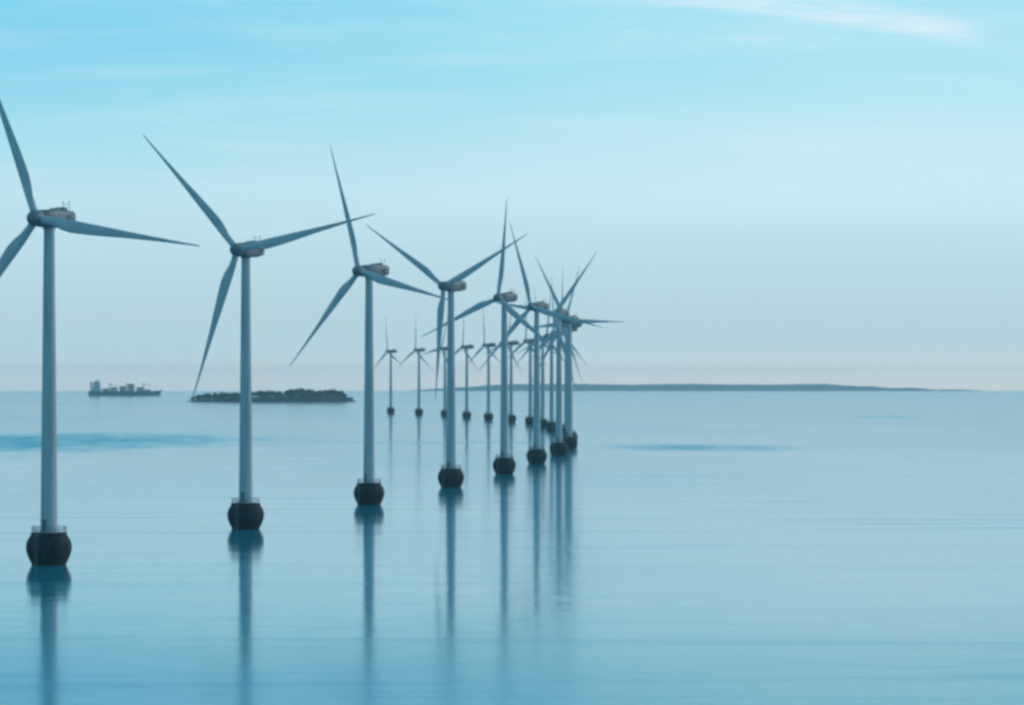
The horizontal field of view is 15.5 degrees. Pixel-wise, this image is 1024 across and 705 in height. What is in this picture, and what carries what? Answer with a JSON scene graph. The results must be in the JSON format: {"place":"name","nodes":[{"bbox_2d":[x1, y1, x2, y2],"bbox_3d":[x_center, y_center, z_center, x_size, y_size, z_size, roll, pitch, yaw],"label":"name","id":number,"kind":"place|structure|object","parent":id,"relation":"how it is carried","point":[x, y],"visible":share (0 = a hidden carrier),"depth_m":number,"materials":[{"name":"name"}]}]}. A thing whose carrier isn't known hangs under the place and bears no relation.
{"place":"outdoors","nodes":[
{"label":"outdoors","id":0,"kind":"place"},
{"bbox_2d":[185,394,356,401],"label":"island","id":1,"kind":"structure","parent":0,"point":[320,398],"depth_m":6194.76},
{"bbox_2d":[191,388,352,400],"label":"woodland","id":2,"kind":"object","parent":1,"relation":"on","point":[301,392],"visible":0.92,"depth_m":6217.80,"materials":[{"name":"green plant"}]},
{"bbox_2d":[0,391,1023,704],"bbox_3d":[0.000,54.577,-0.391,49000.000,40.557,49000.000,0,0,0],"label":"sea","id":3,"kind":"structure","parent":0,"point":[748,547],"depth_m":736.22,"materials":[{"name":"teal liquid"}]},
{"bbox_2d":[0,100,199,565],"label":"wind turbine","id":4,"kind":"object","parent":3,"relation":"in","point":[48,544],"visible":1,"depth_m":693.51,"materials":[{"name":"metal"}]},
{"bbox_2d":[88,381,161,395],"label":"cargo ship","id":5,"kind":"object","parent":3,"relation":"on","point":[122,391],"visible":0.96,"depth_m":9288.42,"materials":[{"name":"paint"}]},
{"bbox_2d":[142,134,373,529],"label":"wind turbine","id":6,"kind":"object","parent":3,"relation":"in","point":[245,512],"visible":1,"depth_m":860.52,"materials":[{"name":"metal"}]},
{"bbox_2d":[289,146,453,504],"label":"wind turbine","id":7,"kind":"object","parent":3,"relation":"in","point":[368,491],"visible":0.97,"depth_m":1027.73,"materials":[{"name":"metal"}]},
{"bbox_2d":[374,320,401,413],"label":"wind turbine","id":8,"kind":"object","parent":3,"relation":"in","point":[390,410],"visible":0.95,"depth_m":3866.58,"materials":[{"name":"metal"}]},
{"bbox_2d":[401,314,429,414],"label":"wind turbine","id":9,"kind":"object","parent":3,"relation":"in","point":[418,410],"visible":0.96,"depth_m":3699.40,"materials":[{"name":"metal"}]},
{"bbox_2d":[419,316,447,416],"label":"wind turbine","id":10,"kind":"object","parent":3,"relation":"in","point":[444,410],"visible":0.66,"depth_m":3532.50,"materials":[{"name":"metal"}]},
{"bbox_2d":[365,224,526,487],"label":"wind turbine","id":11,"kind":"object","parent":3,"relation":"in","point":[451,475],"visible":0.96,"depth_m":1194.54,"materials":[{"name":"metal"}]},
{"bbox_2d":[455,321,477,418],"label":"wind turbine","id":12,"kind":"object","parent":3,"relation":"in","point":[466,414],"visible":0.96,"depth_m":3365.52,"materials":[{"name":"metal"}]},
{"bbox_2d":[467,313,500,419],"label":"wind turbine","id":13,"kind":"object","parent":3,"relation":"in","point":[488,415],"visible":0.98,"depth_m":3198.57,"materials":[{"name":"metal"}]},
{"bbox_2d":[420,201,562,474],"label":"wind turbine","id":14,"kind":"object","parent":3,"relation":"in","point":[503,463],"visible":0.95,"depth_m":1361.52,"materials":[{"name":"metal"}]},
{"bbox_2d":[482,315,522,422],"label":"wind turbine","id":15,"kind":"object","parent":3,"relation":"in","point":[511,417],"visible":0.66,"depth_m":3031.64,"materials":[{"name":"metal"}]},
{"bbox_2d":[508,316,545,424],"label":"wind turbine","id":16,"kind":"object","parent":3,"relation":"in","point":[529,419],"visible":0.7,"depth_m":2864.59,"materials":[{"name":"metal"}]},
{"bbox_2d":[513,289,555,427],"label":"wind turbine","id":17,"kind":"object","parent":3,"relation":"in","point":[543,420],"visible":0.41,"depth_m":2697.75,"materials":[{"name":"metal"}]},
{"bbox_2d":[517,291,564,430],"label":"wind turbine","id":18,"kind":"object","parent":3,"relation":"in","point":[549,425],"visible":0.67,"depth_m":2530.63,"materials":[{"name":"metal"}]},
{"bbox_2d":[480,221,602,463],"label":"wind turbine","id":19,"kind":"object","parent":3,"relation":"in","point":[536,453],"visible":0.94,"depth_m":1528.62,"materials":[{"name":"metal"}]},
{"bbox_2d":[494,252,596,455],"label":"wind turbine","id":20,"kind":"object","parent":3,"relation":"in","point":[558,447],"visible":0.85,"depth_m":1695.39,"materials":[{"name":"metal"}]},
{"bbox_2d":[529,275,579,433],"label":"wind turbine","id":21,"kind":"object","parent":3,"relation":"in","point":[554,426],"visible":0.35,"depth_m":2362.69,"materials":[{"name":"metal"}]},
{"bbox_2d":[533,266,581,438],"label":"wind turbine","id":22,"kind":"object","parent":3,"relation":"in","point":[573,325],"visible":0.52,"depth_m":2029.53,"materials":[{"name":"metal"}]},
{"bbox_2d":[530,275,585,434],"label":"wind turbine","id":23,"kind":"object","parent":3,"relation":"in","point":[550,336],"visible":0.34,"depth_m":2196.79,"materials":[{"name":"metal"}]},
{"bbox_2d":[532,256,620,448],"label":"wind turbine","id":24,"kind":"object","parent":3,"relation":"in","point":[570,440],"visible":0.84,"depth_m":1862.80,"materials":[{"name":"metal"}]},
{"bbox_2d":[0,0,1023,390],"label":"sky","id":25,"kind":"structure","parent":0,"point":[763,192],"materials":[{"name":"blue"}]},
{"bbox_2d":[412,383,978,390],"bbox_3d":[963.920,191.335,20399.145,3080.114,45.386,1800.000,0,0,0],"label":"coast hills","id":26,"kind":"structure","parent":0,"point":[697,387],"depth_m":19838.85,"materials":[{"name":"blue soil"}]}
]}

